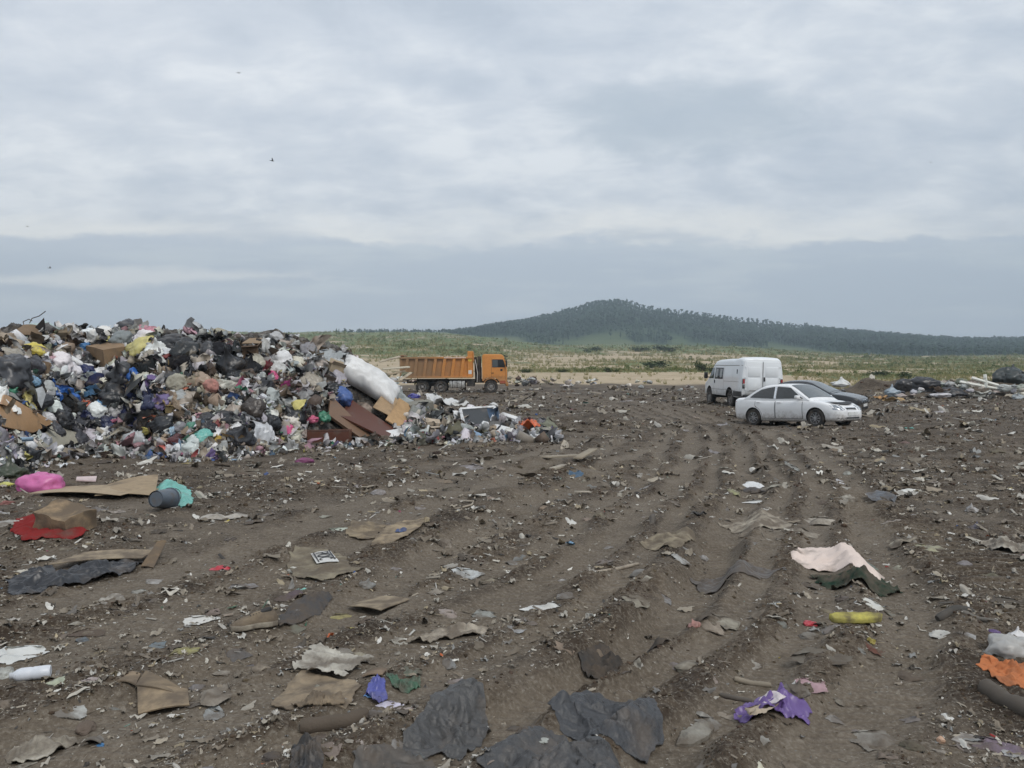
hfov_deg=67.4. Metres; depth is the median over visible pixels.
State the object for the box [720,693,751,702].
stick
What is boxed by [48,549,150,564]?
cardboard strip
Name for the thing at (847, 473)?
litter scrap
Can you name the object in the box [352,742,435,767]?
tarpaulin
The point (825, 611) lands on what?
litter scrap
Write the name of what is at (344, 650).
packet
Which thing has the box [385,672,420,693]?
bag
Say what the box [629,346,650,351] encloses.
bush
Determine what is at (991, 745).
flower rag
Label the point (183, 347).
garbage bag
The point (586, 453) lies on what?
plank
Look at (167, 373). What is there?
garbage bag
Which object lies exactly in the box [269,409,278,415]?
plastic bag
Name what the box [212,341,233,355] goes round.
garbage bag
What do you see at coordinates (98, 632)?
litter scrap
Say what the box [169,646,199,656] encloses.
litter scrap
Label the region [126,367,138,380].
plastic bag
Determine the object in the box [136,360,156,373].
garbage bag
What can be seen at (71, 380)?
plastic bag
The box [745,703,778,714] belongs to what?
cloth
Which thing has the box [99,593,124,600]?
paper
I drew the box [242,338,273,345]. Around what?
cardboard sheet
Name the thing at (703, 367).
bush
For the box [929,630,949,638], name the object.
paper
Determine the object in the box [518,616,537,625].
litter scrap
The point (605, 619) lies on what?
litter scrap
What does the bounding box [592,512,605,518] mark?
litter scrap
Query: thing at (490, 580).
litter scrap
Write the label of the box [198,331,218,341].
plastic sheet
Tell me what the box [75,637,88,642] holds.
litter scrap
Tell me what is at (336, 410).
wardrobe board
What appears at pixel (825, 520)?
cloth
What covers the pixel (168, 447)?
plastic bag
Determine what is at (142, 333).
plastic bag
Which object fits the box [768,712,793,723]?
litter scrap
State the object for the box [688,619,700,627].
paper
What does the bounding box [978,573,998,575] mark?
litter scrap
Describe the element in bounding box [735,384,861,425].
white saloon car
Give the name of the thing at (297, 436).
plastic bag
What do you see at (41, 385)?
plastic sheet
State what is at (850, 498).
cloth
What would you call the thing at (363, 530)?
cardboard sheet
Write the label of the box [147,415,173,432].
garbage bag
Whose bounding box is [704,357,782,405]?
white van
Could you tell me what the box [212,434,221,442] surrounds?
plastic bag
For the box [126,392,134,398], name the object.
plastic bag
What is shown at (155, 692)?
cardboard piece
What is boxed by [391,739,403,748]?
litter scrap
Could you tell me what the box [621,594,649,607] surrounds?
litter scrap
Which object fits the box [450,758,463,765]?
litter scrap
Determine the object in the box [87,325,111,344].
plastic bag
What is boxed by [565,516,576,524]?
paper
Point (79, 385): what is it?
plastic bag
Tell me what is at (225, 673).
litter scrap
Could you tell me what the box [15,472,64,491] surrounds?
plastic bag
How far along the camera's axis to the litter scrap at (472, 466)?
13.09 m
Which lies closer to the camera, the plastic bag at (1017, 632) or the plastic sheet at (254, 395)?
the plastic bag at (1017, 632)
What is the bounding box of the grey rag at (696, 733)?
[676,721,713,746]
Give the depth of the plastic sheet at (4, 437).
13.48 m
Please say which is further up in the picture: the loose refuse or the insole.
the loose refuse
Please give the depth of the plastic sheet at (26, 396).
15.66 m
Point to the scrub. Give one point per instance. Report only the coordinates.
(461, 351)
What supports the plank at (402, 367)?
on the plank at (397, 372)
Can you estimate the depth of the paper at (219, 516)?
8.86 m
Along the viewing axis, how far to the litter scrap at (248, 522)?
8.55 m
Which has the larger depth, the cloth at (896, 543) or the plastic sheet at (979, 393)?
the plastic sheet at (979, 393)
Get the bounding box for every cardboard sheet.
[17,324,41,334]
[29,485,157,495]
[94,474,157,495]
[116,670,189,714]
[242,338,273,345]
[271,669,362,710]
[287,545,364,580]
[345,520,387,538]
[347,596,409,610]
[371,518,424,545]
[372,396,397,414]
[385,398,409,425]
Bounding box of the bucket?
[148,487,180,507]
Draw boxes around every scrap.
[0,500,15,504]
[0,666,14,679]
[0,700,10,708]
[17,761,37,767]
[52,632,68,640]
[53,705,86,719]
[67,621,83,625]
[68,628,105,636]
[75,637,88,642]
[75,720,96,735]
[87,711,101,716]
[91,507,108,511]
[104,509,125,513]
[119,473,139,477]
[131,589,145,593]
[131,598,158,605]
[146,579,162,583]
[149,641,165,647]
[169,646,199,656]
[182,701,200,707]
[189,684,205,691]
[203,705,224,719]
[206,608,220,615]
[209,565,229,569]
[212,671,229,675]
[224,537,236,541]
[225,647,252,661]
[228,583,257,588]
[242,520,265,524]
[250,659,270,673]
[261,751,281,761]
[278,623,306,633]
[314,733,326,738]
[321,742,343,758]
[328,527,346,530]
[330,613,351,618]
[353,652,364,655]
[354,618,374,625]
[357,402,371,411]
[359,578,375,588]
[362,667,386,676]
[366,709,382,718]
[370,489,385,494]
[389,638,407,644]
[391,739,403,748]
[398,666,422,675]
[426,588,443,593]
[435,479,456,482]
[438,539,451,547]
[438,608,456,617]
[442,657,455,669]
[446,678,461,684]
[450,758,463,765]
[451,567,484,578]
[456,553,474,558]
[464,463,483,470]
[471,609,496,616]
[473,641,484,650]
[479,578,496,583]
[496,465,505,470]
[505,560,517,564]
[505,725,521,731]
[507,625,526,632]
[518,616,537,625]
[539,737,548,743]
[554,640,574,655]
[568,467,583,477]
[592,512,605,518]
[595,559,613,564]
[595,618,615,627]
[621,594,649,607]
[630,576,652,580]
[661,594,671,604]
[667,500,680,505]
[669,662,677,669]
[671,553,690,564]
[681,612,710,631]
[696,760,737,767]
[699,555,708,561]
[700,619,723,634]
[710,613,740,629]
[717,710,741,721]
[727,489,739,495]
[742,499,761,502]
[760,735,770,744]
[762,482,781,488]
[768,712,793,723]
[777,621,786,628]
[779,760,797,767]
[785,463,799,470]
[795,678,828,692]
[801,582,822,589]
[818,608,832,613]
[823,624,840,634]
[826,714,844,724]
[833,696,845,705]
[835,595,847,601]
[843,471,851,474]
[877,751,898,758]
[883,609,895,616]
[891,670,922,681]
[898,740,927,752]
[899,716,922,722]
[901,488,919,492]
[931,749,945,754]
[941,713,953,720]
[951,732,986,744]
[955,741,977,751]
[956,560,972,565]
[962,632,975,639]
[964,503,978,512]
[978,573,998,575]
[988,447,1005,452]
[988,629,1000,632]
[990,596,1021,602]
[1001,749,1023,756]
[1002,519,1021,522]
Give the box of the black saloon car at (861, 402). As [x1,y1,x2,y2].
[779,380,868,410]
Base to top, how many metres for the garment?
0.226 m
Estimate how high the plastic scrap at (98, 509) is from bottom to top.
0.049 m
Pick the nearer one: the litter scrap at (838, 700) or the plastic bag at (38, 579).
the litter scrap at (838, 700)
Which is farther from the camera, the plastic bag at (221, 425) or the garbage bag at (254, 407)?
the garbage bag at (254, 407)
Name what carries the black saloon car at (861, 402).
on the ground at (526, 699)
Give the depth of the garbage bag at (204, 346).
19.44 m
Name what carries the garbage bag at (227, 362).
on the garbage mound
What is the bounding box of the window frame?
[459,405,495,427]
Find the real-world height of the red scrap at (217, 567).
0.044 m
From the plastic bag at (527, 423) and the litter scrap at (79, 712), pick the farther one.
the plastic bag at (527, 423)
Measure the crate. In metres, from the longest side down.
0.772 x 0.468 x 0.384 m
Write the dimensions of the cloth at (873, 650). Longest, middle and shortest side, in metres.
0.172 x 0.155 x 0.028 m
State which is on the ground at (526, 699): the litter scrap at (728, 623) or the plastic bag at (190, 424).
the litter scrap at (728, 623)
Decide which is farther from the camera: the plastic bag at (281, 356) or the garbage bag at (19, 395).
the plastic bag at (281, 356)
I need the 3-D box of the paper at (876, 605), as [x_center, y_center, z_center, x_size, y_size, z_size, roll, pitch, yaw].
[2.638,1.614,5.617,0.195,0.027,0.213,20,15,16]
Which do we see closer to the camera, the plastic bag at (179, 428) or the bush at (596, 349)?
the plastic bag at (179, 428)
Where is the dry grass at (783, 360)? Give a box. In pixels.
[209,331,1023,388]
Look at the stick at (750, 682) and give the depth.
4.32 m
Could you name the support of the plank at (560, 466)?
on the ground at (526, 699)
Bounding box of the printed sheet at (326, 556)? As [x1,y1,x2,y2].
[311,550,338,562]
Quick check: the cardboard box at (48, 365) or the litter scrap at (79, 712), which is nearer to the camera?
the litter scrap at (79, 712)
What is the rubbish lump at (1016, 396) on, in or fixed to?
on the ground at (526, 699)
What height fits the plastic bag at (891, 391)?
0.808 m
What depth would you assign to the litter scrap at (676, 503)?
10.03 m
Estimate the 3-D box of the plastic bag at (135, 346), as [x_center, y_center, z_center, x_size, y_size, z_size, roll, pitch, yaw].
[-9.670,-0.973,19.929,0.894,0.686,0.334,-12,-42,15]
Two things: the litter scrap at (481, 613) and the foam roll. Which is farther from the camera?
the litter scrap at (481, 613)
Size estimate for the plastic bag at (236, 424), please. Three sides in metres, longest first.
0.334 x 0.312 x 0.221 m
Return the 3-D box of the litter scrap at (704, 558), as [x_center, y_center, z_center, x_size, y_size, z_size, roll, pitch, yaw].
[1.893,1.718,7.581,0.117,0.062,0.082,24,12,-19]
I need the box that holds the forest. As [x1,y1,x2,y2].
[336,298,1023,355]
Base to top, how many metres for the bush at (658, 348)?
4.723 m
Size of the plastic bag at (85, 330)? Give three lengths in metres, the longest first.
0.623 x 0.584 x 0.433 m
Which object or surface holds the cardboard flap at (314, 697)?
on the cardboard sheet at (301, 684)
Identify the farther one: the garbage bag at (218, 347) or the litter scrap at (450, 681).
the garbage bag at (218, 347)
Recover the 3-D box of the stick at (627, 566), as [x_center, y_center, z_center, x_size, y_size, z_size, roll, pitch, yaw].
[0.940,1.611,6.725,0.047,0.073,0.651,1,1,42]
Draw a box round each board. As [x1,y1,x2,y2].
[328,399,369,436]
[341,400,393,436]
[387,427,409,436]
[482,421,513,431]
[501,412,517,419]
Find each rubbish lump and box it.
[934,386,943,391]
[944,380,954,385]
[954,378,967,384]
[959,384,968,389]
[1012,392,1023,399]
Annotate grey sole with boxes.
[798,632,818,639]
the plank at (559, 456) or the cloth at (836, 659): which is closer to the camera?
the cloth at (836, 659)
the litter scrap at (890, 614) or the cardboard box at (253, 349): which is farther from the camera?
the cardboard box at (253, 349)
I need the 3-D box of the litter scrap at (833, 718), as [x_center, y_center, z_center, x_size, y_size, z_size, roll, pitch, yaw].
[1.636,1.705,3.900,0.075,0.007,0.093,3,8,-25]
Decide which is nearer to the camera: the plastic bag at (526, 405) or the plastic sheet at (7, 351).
the plastic sheet at (7, 351)
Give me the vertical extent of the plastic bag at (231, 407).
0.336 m
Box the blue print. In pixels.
[395,527,406,531]
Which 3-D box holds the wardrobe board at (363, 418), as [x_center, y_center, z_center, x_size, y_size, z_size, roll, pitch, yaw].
[-3.767,0.923,20.059,1.315,1.015,0.983,0,1,0]
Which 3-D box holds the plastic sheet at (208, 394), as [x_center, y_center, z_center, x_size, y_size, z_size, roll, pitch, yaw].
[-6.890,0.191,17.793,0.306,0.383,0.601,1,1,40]
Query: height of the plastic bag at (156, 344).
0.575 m
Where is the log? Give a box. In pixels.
[977,679,1023,717]
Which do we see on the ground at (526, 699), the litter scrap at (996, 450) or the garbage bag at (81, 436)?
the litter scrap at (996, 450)
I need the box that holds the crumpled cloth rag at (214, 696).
[199,682,231,705]
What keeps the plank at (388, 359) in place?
on the ground at (526, 699)
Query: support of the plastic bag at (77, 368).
on the loose refuse
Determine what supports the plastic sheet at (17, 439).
on the loose refuse
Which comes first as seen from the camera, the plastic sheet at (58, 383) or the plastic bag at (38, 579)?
the plastic bag at (38, 579)
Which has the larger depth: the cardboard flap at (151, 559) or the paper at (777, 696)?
the cardboard flap at (151, 559)
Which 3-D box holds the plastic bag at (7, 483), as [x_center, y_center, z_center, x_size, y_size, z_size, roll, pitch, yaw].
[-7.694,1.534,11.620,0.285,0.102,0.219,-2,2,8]
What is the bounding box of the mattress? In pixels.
[344,354,401,403]
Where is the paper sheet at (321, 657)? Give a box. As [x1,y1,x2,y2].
[292,642,373,675]
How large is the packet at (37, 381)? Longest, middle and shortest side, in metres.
0.334 x 0.306 x 0.237 m
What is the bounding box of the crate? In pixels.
[407,399,433,411]
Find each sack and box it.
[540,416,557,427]
[929,392,951,397]
[996,384,1016,391]
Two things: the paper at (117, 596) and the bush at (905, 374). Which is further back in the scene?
the bush at (905, 374)
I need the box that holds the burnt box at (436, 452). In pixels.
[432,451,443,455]
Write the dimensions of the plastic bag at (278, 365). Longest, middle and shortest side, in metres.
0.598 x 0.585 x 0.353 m
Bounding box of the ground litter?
[0,374,1023,767]
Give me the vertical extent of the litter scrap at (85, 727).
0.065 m
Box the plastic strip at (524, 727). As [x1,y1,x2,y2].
[484,725,535,747]
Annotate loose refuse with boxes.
[0,317,563,482]
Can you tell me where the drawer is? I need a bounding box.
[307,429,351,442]
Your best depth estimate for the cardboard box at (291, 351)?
20.54 m
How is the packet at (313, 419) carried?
on the garbage mound
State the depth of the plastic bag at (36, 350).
18.16 m
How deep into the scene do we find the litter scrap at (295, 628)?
5.25 m
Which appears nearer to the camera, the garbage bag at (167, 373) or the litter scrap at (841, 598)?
the litter scrap at (841, 598)
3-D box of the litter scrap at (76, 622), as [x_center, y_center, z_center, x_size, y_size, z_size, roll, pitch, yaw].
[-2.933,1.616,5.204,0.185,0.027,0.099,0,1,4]
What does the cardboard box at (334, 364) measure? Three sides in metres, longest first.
0.734 x 0.632 x 0.438 m
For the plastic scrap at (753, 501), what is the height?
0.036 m
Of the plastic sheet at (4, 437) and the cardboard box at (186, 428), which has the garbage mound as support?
the cardboard box at (186, 428)
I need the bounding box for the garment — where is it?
[578,637,669,678]
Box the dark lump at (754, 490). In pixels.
[743,487,764,493]
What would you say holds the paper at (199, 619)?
on the ground at (526, 699)
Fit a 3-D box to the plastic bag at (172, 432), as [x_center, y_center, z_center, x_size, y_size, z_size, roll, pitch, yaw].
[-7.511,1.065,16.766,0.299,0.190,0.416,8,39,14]
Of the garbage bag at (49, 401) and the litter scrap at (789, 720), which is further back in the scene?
the garbage bag at (49, 401)
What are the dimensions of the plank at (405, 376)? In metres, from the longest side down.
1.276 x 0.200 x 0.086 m
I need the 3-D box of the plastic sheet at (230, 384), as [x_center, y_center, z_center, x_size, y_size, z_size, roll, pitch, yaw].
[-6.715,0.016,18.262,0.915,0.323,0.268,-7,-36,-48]
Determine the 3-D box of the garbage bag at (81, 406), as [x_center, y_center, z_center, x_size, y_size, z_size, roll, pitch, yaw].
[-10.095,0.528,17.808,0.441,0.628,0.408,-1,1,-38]
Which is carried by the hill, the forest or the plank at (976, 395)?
the forest
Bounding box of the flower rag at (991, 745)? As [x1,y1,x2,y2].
[972,736,1023,756]
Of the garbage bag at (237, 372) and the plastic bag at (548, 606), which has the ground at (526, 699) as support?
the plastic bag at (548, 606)
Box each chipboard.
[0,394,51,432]
[36,426,77,447]
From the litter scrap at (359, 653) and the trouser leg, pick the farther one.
the trouser leg
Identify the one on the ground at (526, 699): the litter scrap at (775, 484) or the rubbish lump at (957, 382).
the litter scrap at (775, 484)
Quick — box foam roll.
[300,707,368,733]
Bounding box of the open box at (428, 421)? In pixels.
[422,417,446,431]
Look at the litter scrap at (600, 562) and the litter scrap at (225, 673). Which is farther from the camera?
the litter scrap at (600, 562)
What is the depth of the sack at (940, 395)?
44.78 m
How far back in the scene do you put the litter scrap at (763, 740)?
3.58 m
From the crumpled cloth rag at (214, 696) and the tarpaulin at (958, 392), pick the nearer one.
the crumpled cloth rag at (214, 696)
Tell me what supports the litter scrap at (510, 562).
on the ground at (526, 699)
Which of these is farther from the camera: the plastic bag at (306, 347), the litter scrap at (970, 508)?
the plastic bag at (306, 347)
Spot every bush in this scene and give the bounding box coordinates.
[518,368,531,372]
[582,346,601,352]
[603,367,623,371]
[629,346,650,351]
[638,359,670,367]
[652,345,680,351]
[693,360,708,371]
[865,370,891,375]
[897,371,915,378]
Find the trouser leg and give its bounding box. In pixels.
[278,590,332,625]
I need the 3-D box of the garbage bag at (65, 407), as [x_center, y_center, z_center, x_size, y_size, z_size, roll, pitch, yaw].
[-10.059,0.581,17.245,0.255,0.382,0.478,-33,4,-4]
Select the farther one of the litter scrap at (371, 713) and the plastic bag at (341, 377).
the plastic bag at (341, 377)
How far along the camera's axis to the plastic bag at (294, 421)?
18.61 m
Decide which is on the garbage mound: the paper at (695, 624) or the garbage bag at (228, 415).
the garbage bag at (228, 415)
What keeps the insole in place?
on the ground at (526, 699)
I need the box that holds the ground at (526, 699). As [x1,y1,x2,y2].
[0,331,1023,767]
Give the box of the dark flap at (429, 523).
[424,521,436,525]
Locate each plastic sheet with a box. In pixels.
[0,329,24,345]
[0,389,21,413]
[0,426,17,449]
[0,519,20,526]
[1,347,23,354]
[5,438,17,458]
[10,431,24,448]
[22,391,36,409]
[29,321,63,329]
[31,382,46,392]
[39,371,61,385]
[49,378,80,400]
[51,364,63,373]
[116,405,127,417]
[135,387,142,399]
[168,390,182,409]
[175,366,192,377]
[186,400,196,412]
[187,334,205,340]
[189,354,198,370]
[196,407,211,412]
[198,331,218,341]
[202,386,220,396]
[217,379,237,389]
[231,340,241,352]
[239,412,264,427]
[248,428,264,452]
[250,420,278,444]
[251,388,258,397]
[256,393,273,409]
[301,428,306,437]
[319,348,347,361]
[399,389,413,401]
[424,393,465,405]
[452,401,469,405]
[866,490,897,501]
[970,390,993,394]
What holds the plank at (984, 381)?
on the plank at (974, 384)
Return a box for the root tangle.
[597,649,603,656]
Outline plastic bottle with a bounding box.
[9,665,51,680]
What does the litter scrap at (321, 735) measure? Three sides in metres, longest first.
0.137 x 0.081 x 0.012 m
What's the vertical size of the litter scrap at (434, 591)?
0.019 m
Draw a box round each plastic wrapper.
[365,674,387,702]
[375,701,403,707]
[915,544,945,552]
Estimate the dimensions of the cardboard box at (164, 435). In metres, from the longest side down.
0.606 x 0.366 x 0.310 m
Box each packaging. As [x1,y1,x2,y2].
[45,676,64,685]
[76,476,96,481]
[80,671,107,681]
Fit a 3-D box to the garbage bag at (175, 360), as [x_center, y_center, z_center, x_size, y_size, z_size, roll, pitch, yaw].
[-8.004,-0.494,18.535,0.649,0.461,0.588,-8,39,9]
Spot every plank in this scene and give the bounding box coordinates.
[378,356,400,362]
[382,366,409,369]
[386,370,405,374]
[399,372,411,380]
[540,454,577,457]
[549,464,566,469]
[573,448,597,458]
[959,381,996,389]
[968,394,988,396]
[971,376,998,386]
[983,374,987,387]
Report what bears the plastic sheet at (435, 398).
on the ground at (526, 699)
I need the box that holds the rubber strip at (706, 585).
[690,560,786,593]
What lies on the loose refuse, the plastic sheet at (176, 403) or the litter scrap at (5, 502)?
the plastic sheet at (176, 403)
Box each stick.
[596,562,638,571]
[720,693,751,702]
[734,676,770,686]
[935,605,974,620]
[961,610,998,622]
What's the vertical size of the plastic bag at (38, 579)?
0.139 m
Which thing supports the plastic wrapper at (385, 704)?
on the ground at (526, 699)
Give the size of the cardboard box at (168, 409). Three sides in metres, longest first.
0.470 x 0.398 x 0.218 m
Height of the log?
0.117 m
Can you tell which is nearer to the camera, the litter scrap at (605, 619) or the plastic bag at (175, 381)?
the litter scrap at (605, 619)
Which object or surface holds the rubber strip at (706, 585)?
on the ground at (526, 699)
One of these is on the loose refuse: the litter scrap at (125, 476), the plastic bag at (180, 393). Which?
the plastic bag at (180, 393)
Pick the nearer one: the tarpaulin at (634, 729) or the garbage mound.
the tarpaulin at (634, 729)
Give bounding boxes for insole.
[674,660,698,672]
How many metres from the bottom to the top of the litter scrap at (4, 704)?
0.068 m
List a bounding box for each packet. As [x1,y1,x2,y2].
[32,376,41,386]
[78,364,95,371]
[268,370,278,379]
[307,415,318,423]
[337,648,352,653]
[803,620,817,626]
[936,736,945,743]
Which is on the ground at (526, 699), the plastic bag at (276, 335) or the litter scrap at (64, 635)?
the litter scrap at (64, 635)
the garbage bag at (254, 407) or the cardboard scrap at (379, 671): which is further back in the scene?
the garbage bag at (254, 407)
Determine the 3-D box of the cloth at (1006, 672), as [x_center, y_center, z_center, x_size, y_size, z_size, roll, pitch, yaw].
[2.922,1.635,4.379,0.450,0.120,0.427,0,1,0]
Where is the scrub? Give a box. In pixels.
[208,330,1023,379]
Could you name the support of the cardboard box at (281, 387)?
on the garbage mound
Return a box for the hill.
[462,305,967,356]
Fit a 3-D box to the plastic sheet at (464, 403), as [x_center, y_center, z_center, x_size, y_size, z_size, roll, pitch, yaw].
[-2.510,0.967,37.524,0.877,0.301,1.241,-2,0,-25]
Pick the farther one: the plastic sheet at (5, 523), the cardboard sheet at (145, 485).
the cardboard sheet at (145, 485)
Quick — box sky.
[0,0,1023,337]
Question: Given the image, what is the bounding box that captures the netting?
[809,565,902,596]
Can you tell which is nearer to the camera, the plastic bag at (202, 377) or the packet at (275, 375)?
the plastic bag at (202, 377)
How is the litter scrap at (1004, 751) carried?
on the ground at (526, 699)
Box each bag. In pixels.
[0,353,33,390]
[0,377,7,386]
[0,385,8,395]
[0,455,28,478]
[0,482,13,486]
[0,645,49,664]
[5,558,143,594]
[9,387,17,393]
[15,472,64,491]
[16,392,21,402]
[23,342,45,355]
[23,446,45,462]
[27,355,46,375]
[32,393,54,411]
[40,433,52,444]
[42,411,56,420]
[43,343,52,349]
[44,380,55,394]
[45,358,53,368]
[47,400,63,412]
[47,420,66,436]
[53,351,73,371]
[53,408,75,429]
[59,394,78,413]
[60,402,70,410]
[66,374,77,387]
[69,393,87,412]
[71,362,82,374]
[71,426,89,445]
[74,414,90,430]
[75,379,84,390]
[77,371,93,380]
[79,342,90,349]
[80,328,92,333]
[80,354,97,367]
[80,408,97,418]
[81,416,100,428]
[83,427,95,438]
[84,372,103,386]
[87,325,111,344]
[87,401,107,417]
[92,434,102,441]
[95,367,104,372]
[97,382,125,405]
[100,415,115,429]
[105,360,131,385]
[108,330,132,343]
[108,405,122,416]
[115,413,131,428]
[116,318,133,328]
[121,430,146,443]
[125,335,153,356]
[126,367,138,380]
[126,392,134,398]
[129,372,148,388]
[131,329,153,341]
[132,418,140,430]
[133,403,140,411]
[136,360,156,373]
[136,409,154,430]
[140,349,156,361]
[140,393,155,409]
[142,427,149,434]
[144,337,166,356]
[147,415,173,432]
[149,393,169,410]
[156,479,193,505]
[157,333,192,348]
[161,348,170,355]
[164,366,176,381]
[164,433,184,445]
[165,373,187,391]
[165,444,173,452]
[166,426,175,436]
[167,389,186,400]
[168,354,192,369]
[169,340,199,355]
[170,440,184,451]
[172,408,184,418]
[173,422,185,432]
[178,391,197,407]
[180,434,199,452]
[184,422,195,429]
[190,386,202,394]
[193,371,210,386]
[195,428,213,441]
[197,340,213,355]
[198,411,214,421]
[199,422,217,432]
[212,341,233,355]
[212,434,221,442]
[213,426,221,435]
[214,396,225,410]
[215,410,245,426]
[216,343,245,375]
[219,423,228,432]
[224,369,241,379]
[224,397,232,405]
[224,402,240,411]
[225,425,256,448]
[229,422,240,428]
[240,397,265,419]
[241,368,257,375]
[244,354,263,370]
[248,353,265,366]
[251,418,266,429]
[257,412,266,420]
[260,377,273,387]
[265,414,281,432]
[266,387,279,400]
[269,331,283,340]
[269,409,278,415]
[270,360,286,377]
[272,350,292,365]
[281,396,296,406]
[283,405,306,423]
[283,415,301,428]
[286,424,292,433]
[290,428,303,440]
[292,356,305,366]
[297,389,313,399]
[299,342,317,354]
[299,372,322,386]
[314,360,327,366]
[318,390,327,397]
[318,410,330,422]
[325,382,340,394]
[332,369,346,383]
[335,386,352,406]
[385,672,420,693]
[407,393,420,397]
[518,404,531,407]
[519,601,560,610]
[521,419,539,429]
[733,682,812,724]
[743,481,764,487]
[829,611,882,623]
[830,376,849,386]
[884,384,900,396]
[985,633,1023,658]
[1008,626,1023,636]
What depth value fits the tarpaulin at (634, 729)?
3.69 m
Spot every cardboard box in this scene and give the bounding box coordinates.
[0,398,16,413]
[28,331,49,343]
[33,499,96,531]
[42,361,51,372]
[52,327,72,339]
[65,335,84,347]
[86,342,125,366]
[161,431,176,441]
[162,400,174,412]
[178,420,200,435]
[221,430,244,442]
[239,340,260,358]
[273,379,286,390]
[275,343,295,353]
[309,350,324,355]
[324,358,346,373]
[324,393,335,403]
[325,374,337,382]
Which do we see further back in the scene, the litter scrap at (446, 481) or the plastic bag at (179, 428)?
the plastic bag at (179, 428)
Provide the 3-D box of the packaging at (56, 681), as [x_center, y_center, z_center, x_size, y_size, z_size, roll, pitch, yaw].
[-2.561,1.656,4.262,0.138,0.032,0.198,1,1,31]
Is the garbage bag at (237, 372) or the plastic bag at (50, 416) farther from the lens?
the garbage bag at (237, 372)
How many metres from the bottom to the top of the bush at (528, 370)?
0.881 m
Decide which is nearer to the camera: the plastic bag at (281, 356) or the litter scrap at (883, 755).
the litter scrap at (883, 755)
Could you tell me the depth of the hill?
1010.12 m
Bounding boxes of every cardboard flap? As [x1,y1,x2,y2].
[80,735,104,744]
[141,540,165,567]
[291,690,344,706]
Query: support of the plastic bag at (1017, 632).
on the ground at (526, 699)
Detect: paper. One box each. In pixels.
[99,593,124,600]
[183,615,219,625]
[199,512,247,519]
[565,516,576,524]
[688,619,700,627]
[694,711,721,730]
[758,761,765,767]
[759,691,785,703]
[859,598,885,610]
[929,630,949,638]
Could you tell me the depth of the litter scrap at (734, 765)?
3.35 m
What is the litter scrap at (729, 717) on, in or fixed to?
on the ground at (526, 699)
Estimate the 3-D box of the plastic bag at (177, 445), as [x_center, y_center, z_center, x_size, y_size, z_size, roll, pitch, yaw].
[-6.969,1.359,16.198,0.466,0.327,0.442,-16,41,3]
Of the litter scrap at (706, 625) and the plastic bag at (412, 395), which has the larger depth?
the plastic bag at (412, 395)
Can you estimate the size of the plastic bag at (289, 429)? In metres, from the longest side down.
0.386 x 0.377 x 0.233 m
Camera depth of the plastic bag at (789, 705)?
3.88 m
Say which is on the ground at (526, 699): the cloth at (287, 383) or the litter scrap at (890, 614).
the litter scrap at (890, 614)
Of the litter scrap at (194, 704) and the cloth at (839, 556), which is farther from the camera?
the cloth at (839, 556)
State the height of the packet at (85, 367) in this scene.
0.333 m
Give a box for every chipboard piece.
[873,395,887,399]
[884,397,904,400]
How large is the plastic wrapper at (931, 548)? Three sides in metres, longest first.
0.367 x 0.237 x 0.048 m
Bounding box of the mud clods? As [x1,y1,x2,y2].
[0,382,1023,767]
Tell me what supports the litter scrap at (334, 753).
on the ground at (526, 699)
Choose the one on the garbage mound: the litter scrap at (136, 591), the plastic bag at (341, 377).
the plastic bag at (341, 377)
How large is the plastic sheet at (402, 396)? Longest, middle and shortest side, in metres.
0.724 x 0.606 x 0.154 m
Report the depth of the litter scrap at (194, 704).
4.00 m
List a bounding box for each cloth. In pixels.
[5,735,81,763]
[10,514,88,539]
[75,384,100,396]
[137,324,155,330]
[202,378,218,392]
[263,359,272,369]
[273,589,303,601]
[280,377,291,386]
[295,457,314,462]
[405,622,490,642]
[638,526,695,550]
[718,508,792,537]
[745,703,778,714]
[751,609,789,619]
[752,660,761,669]
[787,647,851,664]
[788,526,818,537]
[791,542,884,579]
[804,516,846,524]
[840,495,857,501]
[849,730,894,750]
[865,642,884,655]
[889,535,917,547]
[896,393,915,397]
[976,654,1023,688]
[979,535,1023,552]
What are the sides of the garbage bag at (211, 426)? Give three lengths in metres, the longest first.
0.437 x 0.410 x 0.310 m
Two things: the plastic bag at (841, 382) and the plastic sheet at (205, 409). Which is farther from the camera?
the plastic bag at (841, 382)
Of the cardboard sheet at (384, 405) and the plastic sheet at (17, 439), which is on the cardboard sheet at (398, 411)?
the cardboard sheet at (384, 405)
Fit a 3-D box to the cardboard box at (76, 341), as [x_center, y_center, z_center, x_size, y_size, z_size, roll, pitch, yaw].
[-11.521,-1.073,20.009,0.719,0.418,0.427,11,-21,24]
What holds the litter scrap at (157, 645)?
on the ground at (526, 699)
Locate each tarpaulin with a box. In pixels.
[289,732,323,767]
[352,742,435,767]
[403,677,490,760]
[476,726,620,767]
[547,690,663,763]
[893,378,912,391]
[909,376,940,391]
[930,386,967,398]
[992,367,1023,383]
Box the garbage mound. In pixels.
[0,322,510,442]
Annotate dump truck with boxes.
[400,351,507,392]
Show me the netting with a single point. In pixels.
(878, 587)

